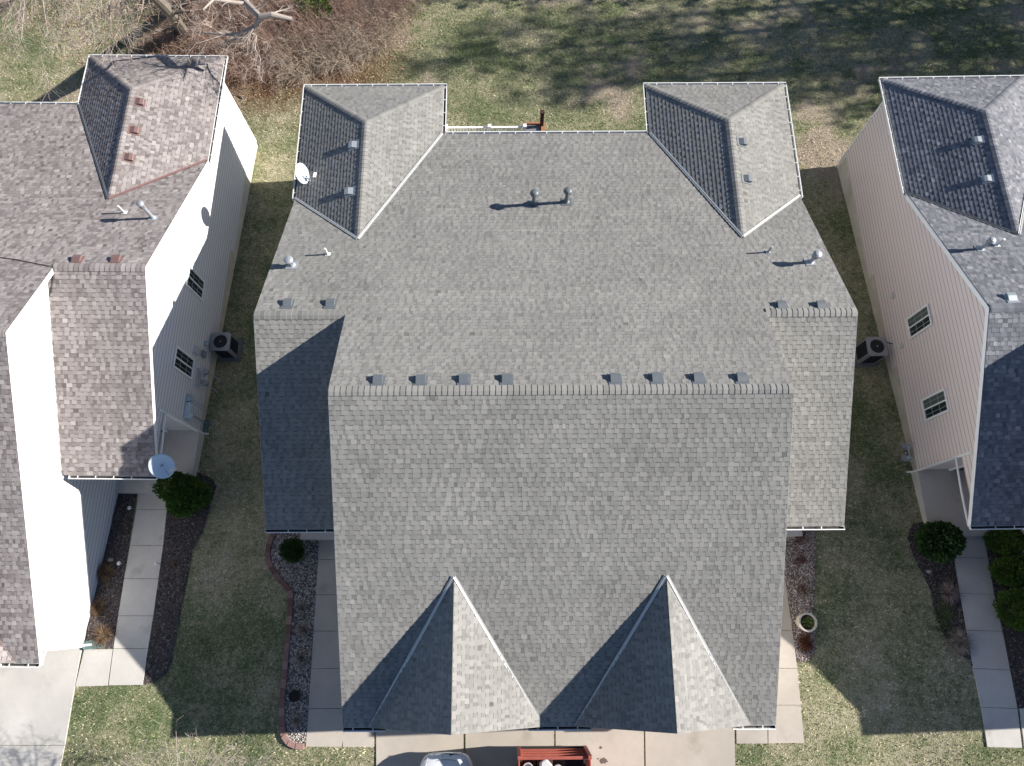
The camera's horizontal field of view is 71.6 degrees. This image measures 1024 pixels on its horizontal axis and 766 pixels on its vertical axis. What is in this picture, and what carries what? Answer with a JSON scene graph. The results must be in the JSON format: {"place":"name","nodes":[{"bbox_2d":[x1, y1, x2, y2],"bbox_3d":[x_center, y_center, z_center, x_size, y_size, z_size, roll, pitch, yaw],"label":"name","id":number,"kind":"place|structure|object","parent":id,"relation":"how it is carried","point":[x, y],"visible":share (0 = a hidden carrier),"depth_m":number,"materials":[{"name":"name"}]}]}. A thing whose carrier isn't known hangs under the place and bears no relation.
{"place":"outdoors","nodes":[
{"label":"outdoors","id":0,"kind":"place"},
{"bbox_2d":[0,648,81,765],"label":"driveway","id":1,"kind":"structure","parent":0,"point":[35,707],"depth_m":24.74,"materials":[{"name":"grey concrete"}]},
{"bbox_2d":[75,649,112,686],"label":"path","id":2,"kind":"structure","parent":0,"point":[95,667],"depth_m":25.10,"materials":[{"name":"grey concrete"}]},
{"bbox_2d":[109,494,166,684],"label":"path","id":3,"kind":"structure","parent":0,"point":[137,607],"depth_m":25.97,"materials":[{"name":"grey concrete"}]},
{"bbox_2d":[306,540,343,746],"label":"path","id":4,"kind":"structure","parent":0,"point":[324,728],"depth_m":24.94,"materials":[{"name":"concrete"}]},
{"bbox_2d":[343,732,373,746],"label":"path","id":5,"kind":"structure","parent":0,"point":[358,739],"depth_m":24.17,"materials":[{"name":"concrete"}]},
{"bbox_2d":[376,729,463,765],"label":"driveway","id":6,"kind":"structure","parent":0,"point":[400,748],"depth_m":24.06,"materials":[{"name":"concrete"}]},
{"bbox_2d":[420,752,472,765],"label":"parked car","id":7,"kind":"object","parent":6,"relation":"on","point":[447,759],"visible":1,"depth_m":23.25,"materials":[{"name":"silver metal"}]},
{"bbox_2d":[466,728,553,765],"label":"driveway","id":8,"kind":"structure","parent":0,"point":[494,748],"depth_m":24.00,"materials":[{"name":"concrete"}]},
{"bbox_2d":[516,745,591,765],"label":"utility trailer","id":9,"kind":"object","parent":8,"relation":"on","point":[576,755],"visible":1,"depth_m":22.76,"materials":[{"name":"red metal"}]},
{"bbox_2d":[536,760,552,765],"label":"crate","id":10,"kind":"object","parent":9,"relation":"on","point":[538,762],"visible":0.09,"depth_m":22.50,"materials":[{"name":"plastic"}]},
{"bbox_2d":[539,760,552,765],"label":"plastic bag","id":11,"kind":"object","parent":10,"relation":"on","point":[544,763],"visible":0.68,"depth_m":22.22,"materials":[{"name":"white plastic"}]},
{"bbox_2d":[553,760,564,765],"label":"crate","id":12,"kind":"object","parent":9,"relation":"in","point":[561,762],"visible":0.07,"depth_m":22.54,"materials":[{"name":"plastic"}]},
{"bbox_2d":[0,0,1023,765],"bbox_3d":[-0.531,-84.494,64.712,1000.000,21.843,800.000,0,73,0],"label":"ground","id":13,"kind":"structure","parent":0,"point":[938,662],"depth_m":30.63,"materials":[{"name":"green plant"}]},
{"bbox_2d":[0,0,60,81],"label":"bare tree","id":14,"kind":"object","parent":13,"relation":"on","point":[2,5],"visible":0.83,"depth_m":27.06,"materials":[{"name":"brown plant"}]},
{"bbox_2d":[0,0,108,107],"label":"bare tree","id":15,"kind":"object","parent":13,"relation":"on","point":[24,6],"visible":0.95,"depth_m":26.52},
{"bbox_2d":[83,636,104,649],"bbox_3d":[-14.935,9.324,25.342,0.750,0.100,0.400,-12,73,-4],"label":"splash block","id":16,"kind":"object","parent":13,"relation":"on","point":[92,641],"depth_m":25.34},
{"bbox_2d":[43,0,168,67],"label":"bare tree","id":17,"kind":"object","parent":13,"relation":"on","point":[110,18],"visible":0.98,"depth_m":26.83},
{"bbox_2d":[85,494,136,648],"bbox_3d":[-14.985,6.586,26.539,1.164,0.610,6.292,-3,73,-1],"label":"mulch bed","id":18,"kind":"object","parent":13,"relation":"on","point":[106,551],"visible":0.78,"depth_m":26.39,"materials":[{"name":"brown wood"}]},
{"bbox_2d":[89,598,107,617],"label":"dry shrub","id":19,"kind":"object","parent":18,"relation":"on","point":[94,608],"visible":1,"depth_m":25.72,"materials":[{"name":"brown plant"}]},
{"bbox_2d":[90,622,114,649],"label":"dry grass clump","id":20,"kind":"object","parent":18,"relation":"on","point":[104,638],"visible":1,"depth_m":25.39,"materials":[{"name":"brown plant"}]},
{"bbox_2d":[96,558,114,583],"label":"dry shrub","id":21,"kind":"object","parent":18,"relation":"on","point":[103,572],"visible":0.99,"depth_m":26.16,"materials":[{"name":"brown plant"}]},
{"bbox_2d":[0,54,257,667],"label":"house","id":22,"kind":"structure","parent":13,"relation":"on","point":[124,193],"depth_m":24.92,"materials":[{"name":"white"}]},
{"bbox_2d":[0,257,53,296],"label":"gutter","id":23,"kind":"object","parent":22,"relation":"attached to","point":[39,264],"visible":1,"depth_m":23.23,"materials":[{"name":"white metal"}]},
{"bbox_2d":[148,454,176,478],"bbox_3d":[-11.653,2.822,23.642,0.908,0.706,0.768,-31,75,-9],"label":"satellite dish","id":24,"kind":"object","parent":22,"relation":"on","point":[161,466],"visible":1,"depth_m":23.55,"materials":[{"name":"white metal"}]},
{"bbox_2d":[172,345,194,379],"bbox_3d":[-12.357,-0.753,26.738,0.052,1.577,0.838,1,73,0],"label":"window","id":25,"kind":"structure","parent":22,"relation":"in","point":[183,362],"depth_m":26.71,"materials":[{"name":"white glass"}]},
{"bbox_2d":[185,265,205,300],"bbox_3d":[-12.324,-3.882,27.653,0.052,1.475,0.837,1,73,0],"label":"window","id":26,"kind":"structure","parent":22,"relation":"in","point":[194,281],"depth_m":27.65,"materials":[{"name":"white glass"}]},
{"bbox_2d":[184,394,208,423],"bbox_3d":[-12.274,1.143,27.803,0.250,1.992,0.930,1,73,0],"label":"electric meter","id":27,"kind":"object","parent":22,"relation":"attached to","point":[189,408],"visible":1,"depth_m":26.97,"materials":[{"name":"white plastic"}]},
{"bbox_2d":[193,345,199,355],"bbox_3d":[-12.320,-1.270,27.710,0.112,0.380,0.300,1,73,0],"label":"utility box","id":28,"kind":"object","parent":22,"relation":"attached to","point":[196,349],"visible":1,"depth_m":27.60,"materials":[{"name":"beige metal"}]},
{"bbox_2d":[200,350,206,357],"bbox_3d":[-12.309,-1.149,28.328,0.132,0.260,0.260,1,73,0],"label":"utility box","id":29,"kind":"object","parent":22,"relation":"attached to","point":[203,353],"visible":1,"depth_m":28.24,"materials":[{"name":"grey metal"}]},
{"bbox_2d":[194,366,219,392],"bbox_3d":[-12.188,-0.059,28.501,0.407,1.704,0.806,1,73,0],"label":"gas meter","id":30,"kind":"object","parent":22,"relation":"attached to","point":[204,372],"visible":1,"depth_m":27.90,"materials":[{"name":"grey metal"}]},
{"bbox_2d":[112,19,190,54],"bbox_3d":[-18.061,-16.697,35.822,4.393,2.504,4.564,-17,73,-5],"label":"brush clump","id":31,"kind":"object","parent":13,"relation":"on","point":[170,42],"visible":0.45,"depth_m":36.09,"materials":[{"name":"brown plant"}]},
{"bbox_2d":[116,0,213,47],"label":"bare tree","id":32,"kind":"object","parent":13,"relation":"on","point":[173,15],"visible":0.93,"depth_m":29.58,"materials":[{"name":"brown plant"}]},
{"bbox_2d":[143,473,216,684],"bbox_3d":[-12.405,6.984,26.418,1.764,0.684,7.772,0,73,0],"label":"mulch bed","id":33,"kind":"object","parent":13,"relation":"on","point":[169,606],"visible":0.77,"depth_m":26.12,"materials":[{"name":"brown wood"}]},
{"bbox_2d":[152,471,211,518],"bbox_3d":[-12.332,4.019,26.541,1.802,2.152,1.765,-30,75,-9],"label":"arborvitae","id":34,"kind":"object","parent":33,"relation":"on","point":[191,496],"visible":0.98,"depth_m":26.29,"materials":[{"name":"green plant"}]},
{"bbox_2d":[100,715,276,765],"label":"bare tree","id":35,"kind":"object","parent":13,"relation":"on","point":[188,762],"visible":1,"depth_m":21.31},
{"bbox_2d":[142,0,254,48],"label":"brush clump","id":36,"kind":"object","parent":13,"relation":"on","point":[187,8],"visible":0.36,"depth_m":36.47,"materials":[{"name":"brown plant"}]},
{"bbox_2d":[202,420,210,435],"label":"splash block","id":37,"kind":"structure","parent":13,"relation":"on","point":[206,427],"depth_m":28.55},
{"bbox_2d":[158,0,275,64],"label":"brush clump","id":38,"kind":"object","parent":13,"relation":"on","point":[214,27],"visible":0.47,"depth_m":36.10,"materials":[{"name":"brown plant"}]},
{"bbox_2d":[210,332,242,361],"bbox_3d":[-11.899,-1.530,29.462,0.980,1.166,0.980,0,73,0],"label":"air conditioner","id":39,"kind":"object","parent":13,"relation":"on","point":[226,346],"visible":1,"depth_m":29.08,"materials":[{"name":"grey metal"}]},
{"bbox_2d":[159,0,301,84],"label":"bare tree","id":40,"kind":"object","parent":13,"relation":"on","point":[254,11],"visible":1,"depth_m":27.11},
{"bbox_2d":[228,37,251,52],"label":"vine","id":41,"kind":"object","parent":13,"relation":"on","point":[239,46],"visible":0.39,"depth_m":35.94,"materials":[{"name":"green plant"}]},
{"bbox_2d":[196,15,296,92],"bbox_3d":[-13.269,-16.599,35.554,5.040,2.873,4.709,0,73,0],"label":"brush clump","id":42,"kind":"object","parent":13,"relation":"on","point":[250,73],"visible":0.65,"depth_m":35.58,"materials":[{"name":"brown plant"}]},
{"bbox_2d":[11,0,505,207],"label":"fallen leaves","id":43,"kind":"object","parent":13,"relation":"on","point":[255,81],"depth_m":36.47,"materials":[{"name":"brown plant"}]},
{"bbox_2d":[209,0,328,39],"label":"brush clump","id":44,"kind":"object","parent":13,"relation":"on","point":[275,28],"visible":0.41,"depth_m":36.29,"materials":[{"name":"brown plant"}]},
{"bbox_2d":[231,0,337,86],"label":"brush clump","id":45,"kind":"object","parent":13,"relation":"on","point":[272,31],"visible":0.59,"depth_m":35.73,"materials":[{"name":"brown plant"}]},
{"bbox_2d":[265,533,304,749],"bbox_3d":[-8.155,9.027,25.508,0.938,0.672,7.669,-12,73,-4],"label":"garden edging","id":46,"kind":"object","parent":13,"relation":"on","point":[287,588],"visible":0.99,"depth_m":25.14,"materials":[{"name":"brick"}]},
{"bbox_2d":[270,533,318,743],"bbox_3d":[-8.082,8.921,25.550,2.033,0.565,7.312,0,73,0],"label":"gravel bed","id":47,"kind":"object","parent":13,"relation":"on","point":[304,611],"visible":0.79,"depth_m":25.51,"materials":[{"name":"grey gravel"}]},
{"bbox_2d":[278,537,304,563],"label":"round shrub","id":48,"kind":"object","parent":47,"relation":"on","point":[294,545],"visible":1,"depth_m":25.96,"materials":[{"name":"green plant"}]},
{"bbox_2d":[288,690,300,701],"bbox_3d":[-7.484,10.810,24.529,0.395,0.320,0.395,0,73,0],"label":"plant pot","id":49,"kind":"object","parent":47,"relation":"on","point":[294,696],"visible":1,"depth_m":24.40,"materials":[{"name":"black plastic"}]},
{"bbox_2d":[289,709,303,731],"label":"dry grass clump","id":50,"kind":"object","parent":47,"relation":"on","point":[295,723],"visible":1,"depth_m":24.32,"materials":[{"name":"plant"}]},
{"bbox_2d":[291,648,310,666],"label":"dry grass clump","id":51,"kind":"object","parent":47,"relation":"on","point":[300,655],"visible":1,"depth_m":24.93,"materials":[{"name":"plant"}]},
{"bbox_2d":[294,599,308,617],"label":"dry grass clump","id":52,"kind":"object","parent":47,"relation":"on","point":[299,605],"visible":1,"depth_m":25.58,"materials":[{"name":"brown plant"}]},
{"bbox_2d":[294,621,313,638],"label":"dry grass clump","id":53,"kind":"object","parent":47,"relation":"on","point":[300,630],"visible":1,"depth_m":25.26,"materials":[{"name":"brown plant"}]},
{"bbox_2d":[259,14,338,91],"bbox_3d":[-10.571,-16.418,35.416,4.356,2.567,4.867,0,73,0],"label":"brush clump","id":54,"kind":"object","parent":13,"relation":"on","point":[308,69],"visible":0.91,"depth_m":35.48,"materials":[{"name":"brown plant"}]},
{"bbox_2d":[291,0,333,20],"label":"vine","id":55,"kind":"object","parent":13,"relation":"on","point":[302,2],"visible":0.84,"depth_m":35.98,"materials":[{"name":"green plant"}]},
{"bbox_2d":[267,0,365,38],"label":"brush clump","id":56,"kind":"object","parent":13,"relation":"on","point":[311,13],"visible":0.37,"depth_m":36.37,"materials":[{"name":"brown plant"}]},
{"bbox_2d":[269,0,384,62],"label":"brush clump","id":57,"kind":"object","parent":13,"relation":"on","point":[314,25],"visible":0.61,"depth_m":35.83,"materials":[{"name":"brown plant"}]},
{"bbox_2d":[300,12,377,81],"bbox_3d":[-8.760,-16.671,35.622,4.295,2.442,4.311,0,73,0],"label":"brush clump","id":58,"kind":"object","parent":13,"relation":"on","point":[354,46],"visible":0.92,"depth_m":35.57,"materials":[{"name":"brown plant"}]},
{"bbox_2d":[319,15,367,39],"bbox_3d":[-8.466,-17.971,35.813,3.046,0.194,0.150,31,75,9],"label":"fallen branch","id":59,"kind":"object","parent":13,"relation":"on","point":[339,24],"visible":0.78,"depth_m":35.83,"materials":[{"name":"brown wood"}]},
{"bbox_2d":[323,0,408,69],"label":"brush clump","id":60,"kind":"object","parent":13,"relation":"on","point":[372,39],"visible":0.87,"depth_m":35.94,"materials":[{"name":"brown plant"}]},
{"bbox_2d":[321,0,427,55],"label":"brush clump","id":61,"kind":"object","parent":13,"relation":"on","point":[390,9],"visible":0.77,"depth_m":36.22,"materials":[{"name":"brown plant"}]},
{"bbox_2d":[373,0,431,27],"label":"brush clump","id":62,"kind":"object","parent":13,"relation":"on","point":[418,5],"visible":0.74,"depth_m":36.65,"materials":[{"name":"brown plant"}]},
{"bbox_2d":[446,110,544,130],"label":"deck","id":63,"kind":"structure","parent":13,"relation":"on","point":[533,126],"depth_m":30.31,"materials":[{"name":"white wood"}]},
{"bbox_2d":[23,0,1022,762],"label":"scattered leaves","id":64,"kind":"object","parent":13,"relation":"on","point":[513,90],"visible":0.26,"depth_m":32.05,"materials":[{"name":"brown plant"}]},
{"bbox_2d":[253,82,857,734],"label":"house","id":65,"kind":"structure","parent":13,"relation":"on","point":[555,430],"depth_m":21.44,"materials":[{"name":"grey"}]},
{"bbox_2d":[295,163,316,183],"bbox_3d":[-7.644,-7.797,26.481,0.672,0.840,0.735,0,73,0],"label":"satellite dish","id":66,"kind":"object","parent":65,"relation":"attached to","point":[301,172],"visible":1,"depth_m":26.51,"materials":[{"name":"white metal"}]},
{"bbox_2d":[784,530,815,662],"bbox_3d":[10.500,7.479,25.438,1.358,0.383,4.731,0,73,0],"label":"gravel bed","id":67,"kind":"object","parent":13,"relation":"on","point":[799,552],"visible":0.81,"depth_m":25.50,"materials":[{"name":"brown gravel"}]},
{"bbox_2d":[795,554,807,566],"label":"dry shrub","id":68,"kind":"object","parent":67,"relation":"on","point":[799,558],"visible":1,"depth_m":25.74,"materials":[{"name":"brown plant"}]},
{"bbox_2d":[795,530,808,546],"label":"dry shrub","id":69,"kind":"object","parent":67,"relation":"on","point":[800,539],"visible":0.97,"depth_m":26.06,"materials":[{"name":"brown plant"}]},
{"bbox_2d":[795,582,809,596],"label":"dry shrub","id":70,"kind":"object","parent":67,"relation":"on","point":[801,586],"visible":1,"depth_m":25.36,"materials":[{"name":"brown plant"}]},
{"bbox_2d":[795,629,814,654],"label":"dry shrub","id":71,"kind":"object","parent":67,"relation":"on","point":[806,639],"visible":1,"depth_m":24.69,"materials":[{"name":"red plant"}]},
{"bbox_2d":[796,612,816,631],"bbox_3d":[10.237,8.342,24.747,0.645,0.550,0.645,0,73,0],"label":"plant pot","id":72,"kind":"object","parent":67,"relation":"on","point":[806,622],"visible":1,"depth_m":24.57,"materials":[{"name":"ceramic"}]},
{"bbox_2d":[854,337,888,366],"bbox_3d":[14.404,-1.284,28.497,0.980,1.166,0.980,0,73,0],"label":"air conditioner","id":73,"kind":"object","parent":13,"relation":"on","point":[871,351],"visible":0.97,"depth_m":28.08,"materials":[{"name":"grey metal"}]},
{"bbox_2d":[837,75,1023,587],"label":"house","id":74,"kind":"structure","parent":13,"relation":"on","point":[930,171],"depth_m":25.87,"materials":[{"name":"grey"}]},
{"bbox_2d":[899,442,916,461],"bbox_3d":[15.047,2.673,27.004,0.407,0.663,0.746,-1,73,0],"label":"gas meter","id":75,"kind":"object","parent":74,"relation":"attached to","point":[905,457],"visible":1,"depth_m":26.91,"materials":[{"name":"grey metal"}]},
{"bbox_2d":[906,303,932,338],"bbox_3d":[15.136,-2.282,26.388,0.052,1.491,0.838,-1,73,0],"label":"window","id":76,"kind":"structure","parent":74,"relation":"in","point":[919,321],"depth_m":26.36,"materials":[{"name":"white glass"}]},
{"bbox_2d":[921,388,949,420],"bbox_3d":[15.194,0.793,25.488,0.052,1.492,0.830,-1,73,0],"label":"window","id":77,"kind":"structure","parent":74,"relation":"in","point":[936,404],"depth_m":25.46,"materials":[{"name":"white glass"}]},
{"bbox_2d":[949,465,963,470],"bbox_3d":[16.937,2.923,25.525,1.160,2.190,0.070,-1,73,0],"label":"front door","id":78,"kind":"structure","parent":74,"relation":"in","point":[961,467],"depth_m":26.22,"materials":[{"name":"white"}]},
{"bbox_2d":[907,521,972,665],"bbox_3d":[15.297,7.400,25.327,1.466,0.443,5.028,0,73,0],"label":"mulch bed","id":79,"kind":"object","parent":13,"relation":"on","point":[927,566],"visible":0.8,"depth_m":25.40,"materials":[{"name":"brown wood"}]},
{"bbox_2d":[912,520,967,563],"bbox_3d":[15.382,5.686,25.390,1.773,1.415,1.588,0,73,0],"label":"yew shrub","id":80,"kind":"object","parent":79,"relation":"on","point":[942,542],"visible":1,"depth_m":25.11,"materials":[{"name":"green plant"}]},
{"bbox_2d":[926,576,961,644],"bbox_3d":[15.174,7.985,24.990,1.196,0.244,2.511,8,73,3],"label":"ground cover","id":81,"kind":"object","parent":79,"relation":"on","point":[943,614],"visible":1,"depth_m":24.91,"materials":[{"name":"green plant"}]},
{"bbox_2d":[938,581,963,606],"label":"dry shrub","id":82,"kind":"object","parent":79,"relation":"on","point":[950,595],"visible":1,"depth_m":25.04,"materials":[{"name":"brown plant"}]},
{"bbox_2d":[946,625,977,659],"bbox_3d":[15.496,8.953,24.489,1.117,0.429,1.149,0,73,0],"label":"dry grass clump","id":83,"kind":"object","parent":79,"relation":"on","point":[961,641],"visible":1,"depth_m":24.45,"materials":[{"name":"beige plant"}]},
{"bbox_2d":[986,536,1023,707],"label":"mulch bed","id":84,"kind":"object","parent":13,"relation":"on","point":[1008,636],"visible":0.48,"depth_m":24.53,"materials":[{"name":"brown wood"}]},
{"bbox_2d":[981,529,1023,556],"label":"hedge shrub","id":85,"kind":"object","parent":84,"relation":"on","point":[1005,536],"visible":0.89,"depth_m":25.15,"materials":[{"name":"green plant"}]},
{"bbox_2d":[987,555,1023,586],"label":"hedge shrub","id":86,"kind":"object","parent":84,"relation":"on","point":[1011,563],"visible":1,"depth_m":24.80,"materials":[{"name":"green plant"}]},
{"bbox_2d":[992,587,1023,632],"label":"hedge shrub","id":87,"kind":"object","parent":84,"relation":"on","point":[1016,598],"visible":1,"depth_m":24.40,"materials":[{"name":"green plant"}]},
{"bbox_2d":[1015,551,1023,589],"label":"hedge shrub","id":88,"kind":"object","parent":84,"relation":"on","point":[1021,556],"visible":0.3,"depth_m":25.07,"materials":[{"name":"green plant"}]},
{"bbox_2d":[520,760,535,765],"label":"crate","id":89,"kind":"object","parent":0,"point":[523,762],"visible":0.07,"depth_m":22.54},
{"bbox_2d":[556,728,643,765],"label":"driveway","id":90,"kind":"structure","parent":0,"point":[622,747],"depth_m":23.92,"materials":[{"name":"concrete"}]},
{"bbox_2d":[600,758,606,763],"bbox_3d":[3.061,12.651,23.766,0.256,0.001,0.192,0,73,0],"label":"oil stain","id":91,"kind":"object","parent":90,"relation":"on","point":[603,760],"visible":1,"depth_m":23.77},
{"bbox_2d":[645,728,734,765],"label":"driveway","id":92,"kind":"structure","parent":0,"point":[715,747],"depth_m":23.81,"materials":[{"name":"concrete"}]},
{"bbox_2d":[736,730,767,743],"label":"path","id":93,"kind":"structure","parent":0,"point":[751,736],"depth_m":23.86,"materials":[{"name":"concrete"}]},
{"bbox_2d":[768,574,803,742],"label":"path","id":94,"kind":"structure","parent":0,"point":[789,726],"depth_m":24.24,"materials":[{"name":"concrete"}]},
{"bbox_2d":[954,536,1021,747],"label":"path","id":95,"kind":"structure","parent":0,"point":[995,688],"depth_m":24.50,"materials":[{"name":"grey concrete"}]},
{"bbox_2d":[1019,708,1023,745],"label":"path","id":96,"kind":"structure","parent":0,"point":[1021,711],"depth_m":23.80,"materials":[{"name":"grey concrete"}]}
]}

